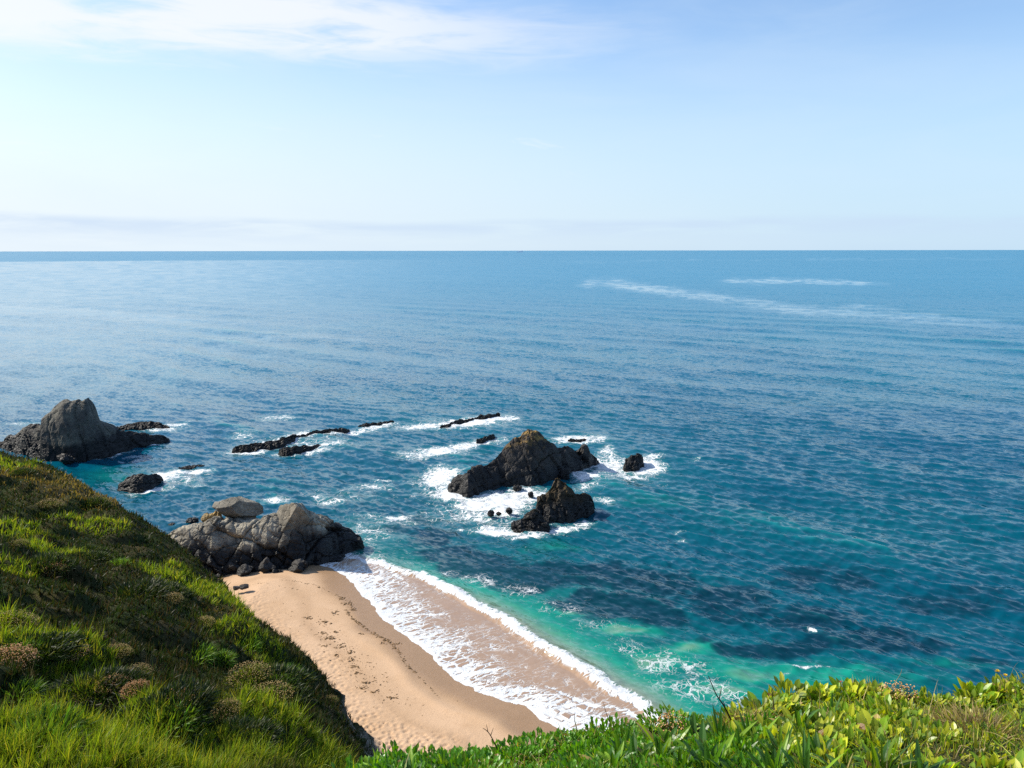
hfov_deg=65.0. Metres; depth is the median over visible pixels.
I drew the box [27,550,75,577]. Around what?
shrub
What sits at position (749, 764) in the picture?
leafy cushion
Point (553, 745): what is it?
leafy cushion
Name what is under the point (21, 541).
thrift cushion
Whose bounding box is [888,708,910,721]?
sea beet
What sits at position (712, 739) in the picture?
leafy cushion
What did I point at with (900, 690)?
thrift cushion
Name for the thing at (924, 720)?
sea beet
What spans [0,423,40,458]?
rock ledge
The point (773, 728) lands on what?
sea beet
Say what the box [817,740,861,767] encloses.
sea beet
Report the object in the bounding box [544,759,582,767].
leafy cushion
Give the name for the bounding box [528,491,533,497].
surf boulder
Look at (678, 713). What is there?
leafy cushion
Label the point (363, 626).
seaweed litter
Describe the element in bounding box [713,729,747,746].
leafy cushion
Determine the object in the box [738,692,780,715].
sea beet
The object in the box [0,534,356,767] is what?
seeding grass
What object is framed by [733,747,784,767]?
leafy cushion
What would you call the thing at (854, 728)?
dry grass stems
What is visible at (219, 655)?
leafy clump
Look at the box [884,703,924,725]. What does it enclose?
sea beet
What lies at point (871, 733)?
sea beet
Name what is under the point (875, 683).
sea beet
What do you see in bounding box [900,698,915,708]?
sea beet
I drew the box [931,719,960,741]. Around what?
sea beet
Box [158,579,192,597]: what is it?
shrub
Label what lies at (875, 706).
sea beet
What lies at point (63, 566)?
thrift cushion
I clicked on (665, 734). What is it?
plantain plant
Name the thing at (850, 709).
sea beet
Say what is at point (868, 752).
sea beet
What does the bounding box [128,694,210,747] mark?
leafy clump
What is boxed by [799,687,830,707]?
sea beet
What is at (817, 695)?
sea beet
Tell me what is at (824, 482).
sea
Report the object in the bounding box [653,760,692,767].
leafy cushion
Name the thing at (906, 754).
sea beet
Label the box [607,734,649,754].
leafy cushion
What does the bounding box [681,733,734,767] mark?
plantain plant
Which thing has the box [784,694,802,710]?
sea beet
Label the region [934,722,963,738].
sea beet
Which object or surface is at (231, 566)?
foot boulder
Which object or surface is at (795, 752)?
sea beet
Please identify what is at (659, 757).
leafy cushion
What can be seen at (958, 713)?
dry tussock
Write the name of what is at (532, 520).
sea rock
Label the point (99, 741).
hillside grass
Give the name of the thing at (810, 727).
sea beet
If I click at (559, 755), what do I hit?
leafy cushion
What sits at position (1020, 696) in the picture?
sea beet
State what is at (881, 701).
sea beet
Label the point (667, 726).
thrift cushion
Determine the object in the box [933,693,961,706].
sea beet
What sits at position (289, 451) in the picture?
reef
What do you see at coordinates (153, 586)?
shrub
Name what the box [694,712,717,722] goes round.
leafy cushion
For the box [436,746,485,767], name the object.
leafy cushion
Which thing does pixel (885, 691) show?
sea beet
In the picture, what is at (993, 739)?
leafy ground cover
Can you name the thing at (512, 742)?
leafy cushion
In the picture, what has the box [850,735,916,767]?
plantain plant
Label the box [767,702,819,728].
plantain plant
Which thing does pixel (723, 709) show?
leafy cushion
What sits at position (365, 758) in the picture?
leafy cushion
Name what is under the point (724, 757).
leafy cushion
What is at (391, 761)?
leafy cushion
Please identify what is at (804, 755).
plantain plant
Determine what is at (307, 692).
shrub
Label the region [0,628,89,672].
shrub
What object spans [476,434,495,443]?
sea rock
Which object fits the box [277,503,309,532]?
dome boulder
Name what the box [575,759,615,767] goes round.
leafy cushion
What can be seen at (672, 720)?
plantain plant
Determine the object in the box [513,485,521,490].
surf boulder
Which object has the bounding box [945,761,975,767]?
sea beet
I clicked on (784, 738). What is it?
sea beet
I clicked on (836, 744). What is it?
sea beet
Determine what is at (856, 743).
sea beet
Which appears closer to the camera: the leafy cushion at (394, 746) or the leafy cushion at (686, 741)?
the leafy cushion at (686, 741)
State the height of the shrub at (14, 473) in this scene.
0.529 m
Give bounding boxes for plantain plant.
[348,748,387,767]
[386,744,421,767]
[430,746,465,766]
[579,741,635,767]
[600,722,638,755]
[614,731,669,761]
[626,726,682,761]
[634,717,695,744]
[640,717,663,732]
[645,745,699,767]
[662,701,699,730]
[675,720,710,752]
[678,712,711,736]
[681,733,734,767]
[697,703,756,740]
[701,756,741,767]
[727,711,778,737]
[729,727,757,754]
[745,734,788,767]
[757,723,795,761]
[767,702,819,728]
[781,730,843,767]
[802,730,842,752]
[810,752,845,767]
[816,693,843,715]
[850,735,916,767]
[907,736,946,767]
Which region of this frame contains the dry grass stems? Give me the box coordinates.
[294,668,1023,767]
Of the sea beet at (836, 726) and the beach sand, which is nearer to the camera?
the sea beet at (836, 726)
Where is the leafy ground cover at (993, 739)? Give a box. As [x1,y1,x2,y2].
[355,686,1023,767]
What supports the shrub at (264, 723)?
on the headland
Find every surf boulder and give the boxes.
[56,453,76,463]
[487,510,494,516]
[505,507,512,513]
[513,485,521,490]
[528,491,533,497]
[560,468,569,479]
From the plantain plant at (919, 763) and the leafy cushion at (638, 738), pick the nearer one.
the plantain plant at (919, 763)
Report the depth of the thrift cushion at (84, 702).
11.33 m
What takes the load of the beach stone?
on the beach sand
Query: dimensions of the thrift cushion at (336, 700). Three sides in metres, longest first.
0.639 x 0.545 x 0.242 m
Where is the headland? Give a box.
[0,452,1023,767]
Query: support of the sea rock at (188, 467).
in the sea
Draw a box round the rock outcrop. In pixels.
[168,510,364,577]
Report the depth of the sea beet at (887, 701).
3.66 m
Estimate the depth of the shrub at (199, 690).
10.28 m
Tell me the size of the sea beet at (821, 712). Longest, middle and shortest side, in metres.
0.296 x 0.261 x 0.078 m
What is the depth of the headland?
23.35 m
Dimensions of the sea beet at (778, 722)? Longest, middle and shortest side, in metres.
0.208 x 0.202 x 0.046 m
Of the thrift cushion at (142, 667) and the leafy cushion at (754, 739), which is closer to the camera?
the leafy cushion at (754, 739)
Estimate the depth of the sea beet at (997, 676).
4.60 m
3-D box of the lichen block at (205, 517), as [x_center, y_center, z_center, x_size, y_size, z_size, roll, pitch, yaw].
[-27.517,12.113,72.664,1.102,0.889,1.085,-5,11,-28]
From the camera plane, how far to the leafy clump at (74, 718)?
8.70 m
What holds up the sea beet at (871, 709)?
on the headland
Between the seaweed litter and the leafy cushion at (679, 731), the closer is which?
the leafy cushion at (679, 731)
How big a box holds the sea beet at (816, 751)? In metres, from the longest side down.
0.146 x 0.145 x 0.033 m
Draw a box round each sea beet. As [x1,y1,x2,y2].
[722,708,733,726]
[724,701,751,722]
[726,720,762,735]
[734,707,763,721]
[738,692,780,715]
[745,691,790,715]
[749,730,776,739]
[752,713,787,729]
[755,699,794,714]
[763,721,802,745]
[764,685,792,707]
[767,687,793,706]
[773,671,810,706]
[773,733,796,749]
[780,705,838,734]
[783,740,812,756]
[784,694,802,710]
[789,702,810,711]
[790,720,814,736]
[791,744,844,767]
[796,717,830,738]
[797,731,848,751]
[798,680,835,700]
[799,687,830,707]
[799,724,833,740]
[800,681,833,703]
[801,688,815,703]
[807,691,835,703]
[810,701,826,709]
[810,747,819,767]
[812,732,822,747]
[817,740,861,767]
[820,700,855,709]
[823,710,842,723]
[828,678,867,702]
[828,721,849,742]
[829,676,865,700]
[829,738,864,761]
[830,725,863,749]
[831,710,873,729]
[831,721,862,740]
[834,712,856,724]
[834,720,859,731]
[835,682,851,700]
[836,701,855,720]
[838,703,856,724]
[842,679,880,699]
[847,737,870,748]
[854,707,877,715]
[855,699,891,716]
[855,749,899,764]
[856,680,871,701]
[856,688,890,698]
[856,708,903,738]
[856,725,893,747]
[857,680,894,701]
[860,681,903,702]
[864,749,901,767]
[866,691,897,713]
[866,696,876,708]
[867,696,913,715]
[872,699,906,710]
[878,732,915,755]
[880,755,915,767]
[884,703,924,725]
[887,687,914,703]
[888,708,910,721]
[895,749,914,760]
[897,700,916,716]
[897,718,936,744]
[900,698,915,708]
[900,702,939,718]
[902,714,936,729]
[905,689,944,707]
[910,709,922,717]
[914,685,946,710]
[916,715,938,741]
[921,747,959,767]
[925,691,946,706]
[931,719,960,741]
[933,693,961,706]
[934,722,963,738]
[939,704,968,724]
[940,692,968,709]
[942,693,956,705]
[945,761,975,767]
[950,708,979,727]
[951,697,969,710]
[952,688,985,708]
[953,677,999,705]
[969,721,1008,739]
[970,685,998,704]
[970,750,1006,767]
[977,748,1023,767]
[982,676,1009,693]
[990,723,1006,740]
[992,673,1019,687]
[997,710,1023,723]
[1000,673,1023,689]
[1001,684,1021,703]
[1001,694,1023,709]
[1005,691,1021,703]
[1007,715,1023,727]
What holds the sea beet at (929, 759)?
on the headland
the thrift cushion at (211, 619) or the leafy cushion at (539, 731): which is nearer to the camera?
the leafy cushion at (539, 731)
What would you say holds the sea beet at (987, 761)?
on the headland
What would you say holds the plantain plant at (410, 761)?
on the headland
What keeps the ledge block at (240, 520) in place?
on the rock outcrop
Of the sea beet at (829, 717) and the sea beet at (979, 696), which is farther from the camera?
the sea beet at (979, 696)
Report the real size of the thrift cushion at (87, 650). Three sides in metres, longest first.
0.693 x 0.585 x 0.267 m
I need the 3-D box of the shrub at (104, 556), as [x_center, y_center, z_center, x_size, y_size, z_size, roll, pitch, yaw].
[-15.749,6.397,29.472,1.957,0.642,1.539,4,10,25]
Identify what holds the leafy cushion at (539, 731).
on the headland
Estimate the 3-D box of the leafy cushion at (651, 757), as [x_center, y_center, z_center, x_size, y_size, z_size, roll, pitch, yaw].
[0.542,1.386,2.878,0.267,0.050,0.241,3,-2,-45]
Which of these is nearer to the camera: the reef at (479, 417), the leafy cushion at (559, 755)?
the leafy cushion at (559, 755)
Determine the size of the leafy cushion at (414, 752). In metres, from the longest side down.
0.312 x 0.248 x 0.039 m
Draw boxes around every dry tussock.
[705,703,786,726]
[841,675,916,706]
[916,694,1023,743]
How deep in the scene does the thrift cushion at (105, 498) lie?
44.15 m
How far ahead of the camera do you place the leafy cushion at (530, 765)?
2.95 m
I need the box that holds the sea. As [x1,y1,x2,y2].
[0,250,1023,737]
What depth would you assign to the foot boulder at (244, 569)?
68.59 m
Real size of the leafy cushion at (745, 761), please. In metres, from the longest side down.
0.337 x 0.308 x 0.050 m
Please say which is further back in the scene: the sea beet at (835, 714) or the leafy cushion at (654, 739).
the sea beet at (835, 714)
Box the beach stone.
[239,584,248,589]
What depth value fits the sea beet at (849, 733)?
3.12 m
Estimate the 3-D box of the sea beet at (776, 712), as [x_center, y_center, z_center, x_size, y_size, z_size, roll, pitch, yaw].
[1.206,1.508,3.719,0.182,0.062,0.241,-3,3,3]
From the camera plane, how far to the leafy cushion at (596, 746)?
3.13 m
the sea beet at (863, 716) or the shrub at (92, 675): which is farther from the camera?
the shrub at (92, 675)
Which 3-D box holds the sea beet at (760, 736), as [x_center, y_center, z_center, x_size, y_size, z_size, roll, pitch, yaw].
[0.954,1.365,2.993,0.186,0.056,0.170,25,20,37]
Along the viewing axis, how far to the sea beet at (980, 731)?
3.35 m
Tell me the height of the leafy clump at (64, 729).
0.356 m
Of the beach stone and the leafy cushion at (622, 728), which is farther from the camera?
the beach stone
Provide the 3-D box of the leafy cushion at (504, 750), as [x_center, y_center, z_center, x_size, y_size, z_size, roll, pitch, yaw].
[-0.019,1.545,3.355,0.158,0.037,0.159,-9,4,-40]
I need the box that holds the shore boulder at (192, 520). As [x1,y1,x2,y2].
[186,517,198,523]
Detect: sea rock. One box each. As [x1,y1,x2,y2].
[117,473,163,492]
[178,464,204,469]
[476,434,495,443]
[511,509,549,532]
[568,438,585,442]
[623,453,643,471]
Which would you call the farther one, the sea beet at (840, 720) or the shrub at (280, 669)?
the shrub at (280, 669)
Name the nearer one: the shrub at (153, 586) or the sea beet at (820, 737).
the sea beet at (820, 737)
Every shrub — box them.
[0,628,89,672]
[9,467,37,476]
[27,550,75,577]
[33,509,59,519]
[37,688,97,715]
[43,663,151,713]
[73,550,114,564]
[77,542,112,557]
[80,496,112,509]
[101,576,171,600]
[102,671,221,745]
[112,585,158,600]
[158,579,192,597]
[215,712,285,749]
[223,661,318,700]
[262,681,317,711]
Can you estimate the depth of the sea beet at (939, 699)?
4.12 m
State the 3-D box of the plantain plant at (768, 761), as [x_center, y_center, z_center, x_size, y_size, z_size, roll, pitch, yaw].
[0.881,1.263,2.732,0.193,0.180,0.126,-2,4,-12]
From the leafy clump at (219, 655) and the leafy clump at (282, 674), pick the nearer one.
the leafy clump at (219, 655)
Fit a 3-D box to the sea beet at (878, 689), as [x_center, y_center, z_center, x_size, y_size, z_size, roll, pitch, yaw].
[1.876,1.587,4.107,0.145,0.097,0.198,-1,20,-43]
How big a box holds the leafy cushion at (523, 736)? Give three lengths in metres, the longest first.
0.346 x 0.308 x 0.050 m
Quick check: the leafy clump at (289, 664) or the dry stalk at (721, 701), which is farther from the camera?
the leafy clump at (289, 664)
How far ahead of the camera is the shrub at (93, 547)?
33.06 m
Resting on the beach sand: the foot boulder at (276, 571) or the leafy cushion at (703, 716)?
the foot boulder at (276, 571)
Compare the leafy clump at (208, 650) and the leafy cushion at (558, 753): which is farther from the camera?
the leafy clump at (208, 650)
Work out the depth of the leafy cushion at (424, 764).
3.32 m
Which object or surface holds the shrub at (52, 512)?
on the headland
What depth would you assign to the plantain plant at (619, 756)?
2.92 m
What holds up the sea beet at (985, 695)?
on the headland
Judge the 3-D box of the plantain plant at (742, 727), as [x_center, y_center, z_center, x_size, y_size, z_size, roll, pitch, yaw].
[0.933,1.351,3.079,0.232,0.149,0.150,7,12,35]
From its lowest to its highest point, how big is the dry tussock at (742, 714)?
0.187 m
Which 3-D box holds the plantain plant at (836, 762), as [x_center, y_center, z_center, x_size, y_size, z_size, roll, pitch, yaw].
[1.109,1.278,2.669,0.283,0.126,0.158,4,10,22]
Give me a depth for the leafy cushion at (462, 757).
2.93 m
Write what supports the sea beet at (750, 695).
on the headland
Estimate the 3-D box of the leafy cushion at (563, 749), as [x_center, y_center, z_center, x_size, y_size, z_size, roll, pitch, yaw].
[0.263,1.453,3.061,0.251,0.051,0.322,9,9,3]
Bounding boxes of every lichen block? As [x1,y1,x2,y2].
[201,513,213,522]
[211,510,221,515]
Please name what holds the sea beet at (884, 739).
on the headland
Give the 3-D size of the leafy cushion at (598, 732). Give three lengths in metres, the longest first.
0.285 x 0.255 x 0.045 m
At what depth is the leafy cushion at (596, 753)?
2.94 m
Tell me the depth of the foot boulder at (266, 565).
69.13 m
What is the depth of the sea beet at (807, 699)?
3.99 m
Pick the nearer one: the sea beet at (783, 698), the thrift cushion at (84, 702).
the sea beet at (783, 698)
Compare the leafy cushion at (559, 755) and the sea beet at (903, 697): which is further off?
the sea beet at (903, 697)
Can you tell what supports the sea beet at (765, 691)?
on the headland
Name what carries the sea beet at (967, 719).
on the headland
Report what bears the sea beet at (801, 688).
on the headland
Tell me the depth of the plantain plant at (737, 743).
2.97 m
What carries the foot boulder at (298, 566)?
on the beach sand
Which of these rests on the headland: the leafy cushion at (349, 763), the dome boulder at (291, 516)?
the leafy cushion at (349, 763)
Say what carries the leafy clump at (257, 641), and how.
on the headland
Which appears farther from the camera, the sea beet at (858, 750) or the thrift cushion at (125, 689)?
the thrift cushion at (125, 689)
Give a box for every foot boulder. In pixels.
[225,561,239,570]
[236,564,254,575]
[258,557,274,572]
[272,569,282,572]
[287,559,307,572]
[351,537,362,547]
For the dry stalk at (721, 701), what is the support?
on the dry tussock at (742, 714)
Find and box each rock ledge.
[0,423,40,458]
[101,430,169,458]
[117,421,169,430]
[314,554,345,565]
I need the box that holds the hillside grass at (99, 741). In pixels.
[0,449,381,767]
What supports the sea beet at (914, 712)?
on the headland
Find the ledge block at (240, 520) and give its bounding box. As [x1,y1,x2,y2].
[225,516,255,523]
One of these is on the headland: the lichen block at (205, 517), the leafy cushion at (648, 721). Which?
the leafy cushion at (648, 721)
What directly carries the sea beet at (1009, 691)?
on the headland
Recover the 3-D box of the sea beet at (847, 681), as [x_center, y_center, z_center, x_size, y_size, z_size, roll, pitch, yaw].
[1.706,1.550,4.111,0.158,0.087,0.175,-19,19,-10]
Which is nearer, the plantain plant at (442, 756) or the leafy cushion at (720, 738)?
the leafy cushion at (720, 738)
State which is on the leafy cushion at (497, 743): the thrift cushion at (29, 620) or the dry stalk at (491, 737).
the dry stalk at (491, 737)
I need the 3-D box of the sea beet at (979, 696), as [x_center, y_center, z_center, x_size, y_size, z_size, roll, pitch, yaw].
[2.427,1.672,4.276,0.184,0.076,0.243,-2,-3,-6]
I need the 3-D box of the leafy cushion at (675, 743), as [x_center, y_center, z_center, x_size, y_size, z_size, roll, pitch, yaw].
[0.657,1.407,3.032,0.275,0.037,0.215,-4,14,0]
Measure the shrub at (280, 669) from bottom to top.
0.681 m
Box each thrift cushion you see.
[0,609,45,632]
[0,642,40,670]
[8,538,30,548]
[35,498,66,509]
[44,562,68,577]
[57,695,101,714]
[67,643,92,664]
[89,495,111,507]
[92,674,130,698]
[109,643,133,660]
[120,678,149,701]
[125,662,153,679]
[162,592,185,605]
[200,615,214,628]
[210,697,243,723]
[222,659,270,689]
[252,680,295,703]
[326,694,339,703]
[655,711,686,731]
[877,680,918,702]
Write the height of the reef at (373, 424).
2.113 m
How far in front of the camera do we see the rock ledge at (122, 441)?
114.84 m
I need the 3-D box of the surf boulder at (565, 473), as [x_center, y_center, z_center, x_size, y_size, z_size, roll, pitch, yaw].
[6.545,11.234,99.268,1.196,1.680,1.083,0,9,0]
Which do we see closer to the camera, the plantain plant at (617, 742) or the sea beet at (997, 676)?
the plantain plant at (617, 742)
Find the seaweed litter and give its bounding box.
[253,580,437,715]
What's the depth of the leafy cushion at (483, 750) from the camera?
3.08 m
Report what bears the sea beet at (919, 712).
on the headland
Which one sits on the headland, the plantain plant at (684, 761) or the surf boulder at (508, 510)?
the plantain plant at (684, 761)
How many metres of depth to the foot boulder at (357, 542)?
75.52 m
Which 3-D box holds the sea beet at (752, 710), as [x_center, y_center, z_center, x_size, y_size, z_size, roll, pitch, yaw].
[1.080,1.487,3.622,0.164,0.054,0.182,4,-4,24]
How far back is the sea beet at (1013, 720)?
3.73 m
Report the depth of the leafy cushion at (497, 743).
3.40 m
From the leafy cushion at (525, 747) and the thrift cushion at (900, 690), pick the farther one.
the thrift cushion at (900, 690)
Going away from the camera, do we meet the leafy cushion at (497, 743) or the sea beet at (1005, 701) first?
the leafy cushion at (497, 743)
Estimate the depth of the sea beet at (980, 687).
4.33 m
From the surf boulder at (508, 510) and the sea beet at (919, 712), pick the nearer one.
the sea beet at (919, 712)
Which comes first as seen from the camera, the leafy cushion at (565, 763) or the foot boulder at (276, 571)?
the leafy cushion at (565, 763)
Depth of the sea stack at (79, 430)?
108.42 m
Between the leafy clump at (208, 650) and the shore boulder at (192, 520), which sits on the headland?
the leafy clump at (208, 650)
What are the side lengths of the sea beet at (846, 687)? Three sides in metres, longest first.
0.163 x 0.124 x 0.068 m
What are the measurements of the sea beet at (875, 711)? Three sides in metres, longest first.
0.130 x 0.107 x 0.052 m
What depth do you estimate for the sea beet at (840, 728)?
3.21 m
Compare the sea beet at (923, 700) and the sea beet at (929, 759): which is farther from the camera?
the sea beet at (923, 700)
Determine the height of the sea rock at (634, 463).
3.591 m
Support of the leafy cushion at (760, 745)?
on the headland
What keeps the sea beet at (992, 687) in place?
on the headland
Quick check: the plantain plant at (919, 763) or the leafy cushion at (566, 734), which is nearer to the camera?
the plantain plant at (919, 763)
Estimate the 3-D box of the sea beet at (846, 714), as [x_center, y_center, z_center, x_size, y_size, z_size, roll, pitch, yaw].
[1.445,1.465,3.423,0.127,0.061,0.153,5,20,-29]
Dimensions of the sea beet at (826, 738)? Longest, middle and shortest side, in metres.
0.184 x 0.177 x 0.083 m
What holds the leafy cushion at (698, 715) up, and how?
on the headland
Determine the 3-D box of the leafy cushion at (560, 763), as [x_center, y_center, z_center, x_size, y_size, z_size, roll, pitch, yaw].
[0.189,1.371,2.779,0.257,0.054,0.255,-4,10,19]
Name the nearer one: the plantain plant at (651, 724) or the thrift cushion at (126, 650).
the plantain plant at (651, 724)
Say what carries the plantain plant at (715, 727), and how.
on the headland
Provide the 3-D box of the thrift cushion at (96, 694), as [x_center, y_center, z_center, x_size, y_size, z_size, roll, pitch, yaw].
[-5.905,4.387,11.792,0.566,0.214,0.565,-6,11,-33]
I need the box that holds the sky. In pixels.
[0,0,1023,250]
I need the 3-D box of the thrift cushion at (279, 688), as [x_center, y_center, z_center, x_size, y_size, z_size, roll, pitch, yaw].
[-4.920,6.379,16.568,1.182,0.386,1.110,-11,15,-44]
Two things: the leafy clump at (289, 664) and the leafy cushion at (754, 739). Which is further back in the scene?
the leafy clump at (289, 664)
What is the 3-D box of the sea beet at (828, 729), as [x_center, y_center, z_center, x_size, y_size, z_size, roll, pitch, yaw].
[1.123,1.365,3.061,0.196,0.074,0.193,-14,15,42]
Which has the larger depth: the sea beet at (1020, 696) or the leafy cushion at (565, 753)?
the sea beet at (1020, 696)
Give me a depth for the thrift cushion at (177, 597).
24.28 m
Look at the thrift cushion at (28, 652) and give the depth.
12.46 m
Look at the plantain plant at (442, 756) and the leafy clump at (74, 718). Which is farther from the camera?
the leafy clump at (74, 718)
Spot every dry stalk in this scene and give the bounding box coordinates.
[483,725,497,749]
[708,676,731,720]
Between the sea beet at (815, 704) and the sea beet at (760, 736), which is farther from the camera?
the sea beet at (815, 704)
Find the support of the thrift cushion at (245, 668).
on the headland
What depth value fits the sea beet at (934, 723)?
3.32 m
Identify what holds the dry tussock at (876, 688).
on the headland
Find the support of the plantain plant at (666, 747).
on the headland
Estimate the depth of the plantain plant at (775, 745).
2.91 m
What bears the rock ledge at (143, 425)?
in the sea
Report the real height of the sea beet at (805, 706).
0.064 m
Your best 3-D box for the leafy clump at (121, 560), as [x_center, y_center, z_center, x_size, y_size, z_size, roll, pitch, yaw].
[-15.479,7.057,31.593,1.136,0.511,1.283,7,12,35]
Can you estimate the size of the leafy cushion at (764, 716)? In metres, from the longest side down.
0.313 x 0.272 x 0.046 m
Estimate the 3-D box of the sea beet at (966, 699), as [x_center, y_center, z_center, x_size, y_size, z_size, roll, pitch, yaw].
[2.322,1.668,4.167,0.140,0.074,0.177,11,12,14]
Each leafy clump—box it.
[0,636,43,667]
[0,674,51,707]
[0,693,97,749]
[0,717,96,760]
[108,556,132,565]
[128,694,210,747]
[185,638,222,669]
[211,648,237,669]
[237,634,266,654]
[276,671,298,687]
[281,661,303,684]
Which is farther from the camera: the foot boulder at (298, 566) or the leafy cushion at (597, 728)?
the foot boulder at (298, 566)
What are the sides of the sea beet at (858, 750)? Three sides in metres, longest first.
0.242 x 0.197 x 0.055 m
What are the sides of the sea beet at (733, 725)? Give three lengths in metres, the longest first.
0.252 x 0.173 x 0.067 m
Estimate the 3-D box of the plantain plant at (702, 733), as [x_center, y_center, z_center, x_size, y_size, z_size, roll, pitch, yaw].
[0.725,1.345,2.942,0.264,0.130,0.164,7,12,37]
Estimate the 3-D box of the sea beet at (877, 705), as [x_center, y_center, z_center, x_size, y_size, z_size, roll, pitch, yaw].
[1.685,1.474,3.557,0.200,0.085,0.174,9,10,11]
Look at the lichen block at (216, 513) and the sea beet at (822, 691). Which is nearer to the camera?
the sea beet at (822, 691)
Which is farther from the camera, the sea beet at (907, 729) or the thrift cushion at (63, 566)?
the thrift cushion at (63, 566)
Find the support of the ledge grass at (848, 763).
on the headland
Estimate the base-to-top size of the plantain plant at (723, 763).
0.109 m
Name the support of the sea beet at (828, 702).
on the headland
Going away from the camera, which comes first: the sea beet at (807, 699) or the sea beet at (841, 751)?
the sea beet at (841, 751)
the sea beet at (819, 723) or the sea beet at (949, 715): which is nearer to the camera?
the sea beet at (819, 723)
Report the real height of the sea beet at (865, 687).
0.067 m
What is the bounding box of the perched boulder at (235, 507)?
[212,496,263,517]
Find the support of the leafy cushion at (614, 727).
on the headland
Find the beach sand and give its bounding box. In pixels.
[218,565,564,761]
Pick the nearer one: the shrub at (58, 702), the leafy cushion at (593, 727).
the leafy cushion at (593, 727)
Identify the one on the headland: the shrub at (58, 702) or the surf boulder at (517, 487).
the shrub at (58, 702)
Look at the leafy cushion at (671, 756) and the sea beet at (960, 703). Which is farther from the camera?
the sea beet at (960, 703)
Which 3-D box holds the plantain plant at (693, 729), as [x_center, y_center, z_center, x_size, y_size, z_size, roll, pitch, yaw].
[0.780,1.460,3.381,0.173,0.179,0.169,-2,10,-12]
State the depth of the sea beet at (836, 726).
3.21 m
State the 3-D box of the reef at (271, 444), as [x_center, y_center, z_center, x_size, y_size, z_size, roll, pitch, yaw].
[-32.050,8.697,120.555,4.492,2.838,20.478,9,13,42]
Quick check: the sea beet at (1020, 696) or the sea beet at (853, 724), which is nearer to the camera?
the sea beet at (853, 724)
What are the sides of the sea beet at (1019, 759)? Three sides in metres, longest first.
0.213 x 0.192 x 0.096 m
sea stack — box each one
[40,398,117,461]
[447,429,599,497]
[536,478,594,523]
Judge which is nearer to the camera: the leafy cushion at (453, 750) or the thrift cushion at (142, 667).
the leafy cushion at (453, 750)
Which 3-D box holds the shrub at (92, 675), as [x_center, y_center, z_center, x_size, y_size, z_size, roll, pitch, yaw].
[-6.146,4.413,11.677,1.479,0.401,1.300,1,9,7]
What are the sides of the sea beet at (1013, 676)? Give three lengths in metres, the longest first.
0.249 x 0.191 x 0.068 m
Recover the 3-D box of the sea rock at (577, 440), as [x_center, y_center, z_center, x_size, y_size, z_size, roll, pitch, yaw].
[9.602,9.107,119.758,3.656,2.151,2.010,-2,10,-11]
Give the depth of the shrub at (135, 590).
24.23 m
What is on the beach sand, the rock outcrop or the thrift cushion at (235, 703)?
the rock outcrop
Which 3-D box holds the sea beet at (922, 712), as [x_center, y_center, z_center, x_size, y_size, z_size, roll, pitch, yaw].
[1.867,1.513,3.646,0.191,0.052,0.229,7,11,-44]
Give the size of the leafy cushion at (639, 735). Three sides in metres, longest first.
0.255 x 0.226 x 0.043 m
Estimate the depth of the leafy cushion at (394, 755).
3.49 m
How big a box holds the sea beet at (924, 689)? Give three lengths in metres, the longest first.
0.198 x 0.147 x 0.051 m
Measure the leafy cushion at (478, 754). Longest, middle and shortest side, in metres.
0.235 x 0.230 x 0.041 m
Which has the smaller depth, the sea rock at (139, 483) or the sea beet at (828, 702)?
the sea beet at (828, 702)
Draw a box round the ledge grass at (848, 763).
[353,672,1023,767]
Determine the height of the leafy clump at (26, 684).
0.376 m
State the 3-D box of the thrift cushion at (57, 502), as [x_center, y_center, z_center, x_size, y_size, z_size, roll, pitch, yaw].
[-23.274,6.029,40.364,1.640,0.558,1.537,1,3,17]
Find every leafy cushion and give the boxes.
[331,754,362,767]
[352,754,387,766]
[369,748,418,767]
[372,739,436,766]
[374,756,417,767]
[380,751,417,767]
[397,761,435,767]
[413,744,449,761]
[427,742,497,766]
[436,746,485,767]
[438,751,491,767]
[442,746,516,767]
[469,749,515,766]
[484,737,532,765]
[488,726,566,767]
[489,744,525,765]
[491,735,553,765]
[507,742,543,763]
[524,762,563,767]
[530,732,577,759]
[531,727,576,760]
[533,758,601,767]
[541,728,589,752]
[542,749,580,767]
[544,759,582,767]
[549,740,591,767]
[552,751,607,766]
[553,745,594,765]
[558,725,622,747]
[560,735,607,762]
[562,753,616,767]
[566,729,611,749]
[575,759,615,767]
[577,712,637,742]
[578,751,645,767]
[580,729,595,744]
[584,743,637,754]
[586,746,646,765]
[595,724,648,737]
[605,726,646,741]
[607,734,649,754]
[618,753,664,767]
[624,717,670,731]
[629,731,658,745]
[629,753,662,767]
[636,704,698,732]
[637,734,679,748]
[642,753,677,767]
[648,752,686,766]
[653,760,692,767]
[658,729,698,740]
[659,740,742,767]
[661,739,697,754]
[663,739,711,753]
[664,712,710,724]
[693,734,741,751]
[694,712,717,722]
[706,731,768,747]
[708,751,778,767]
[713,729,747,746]
[714,706,750,722]
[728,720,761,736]
[728,752,763,767]
[732,731,767,756]
[732,758,762,767]
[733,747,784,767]
[742,738,797,756]
[744,710,788,723]
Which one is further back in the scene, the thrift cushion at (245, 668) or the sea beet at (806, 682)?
the thrift cushion at (245, 668)
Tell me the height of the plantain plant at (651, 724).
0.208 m
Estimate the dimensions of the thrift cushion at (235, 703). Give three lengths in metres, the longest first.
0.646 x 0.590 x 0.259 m
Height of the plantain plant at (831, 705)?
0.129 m
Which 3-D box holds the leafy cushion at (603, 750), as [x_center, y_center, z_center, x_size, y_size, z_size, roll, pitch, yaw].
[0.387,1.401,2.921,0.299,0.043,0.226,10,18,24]
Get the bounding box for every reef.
[232,428,349,452]
[278,444,320,455]
[358,420,393,426]
[440,413,499,427]
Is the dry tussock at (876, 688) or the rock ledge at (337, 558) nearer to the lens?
the dry tussock at (876, 688)

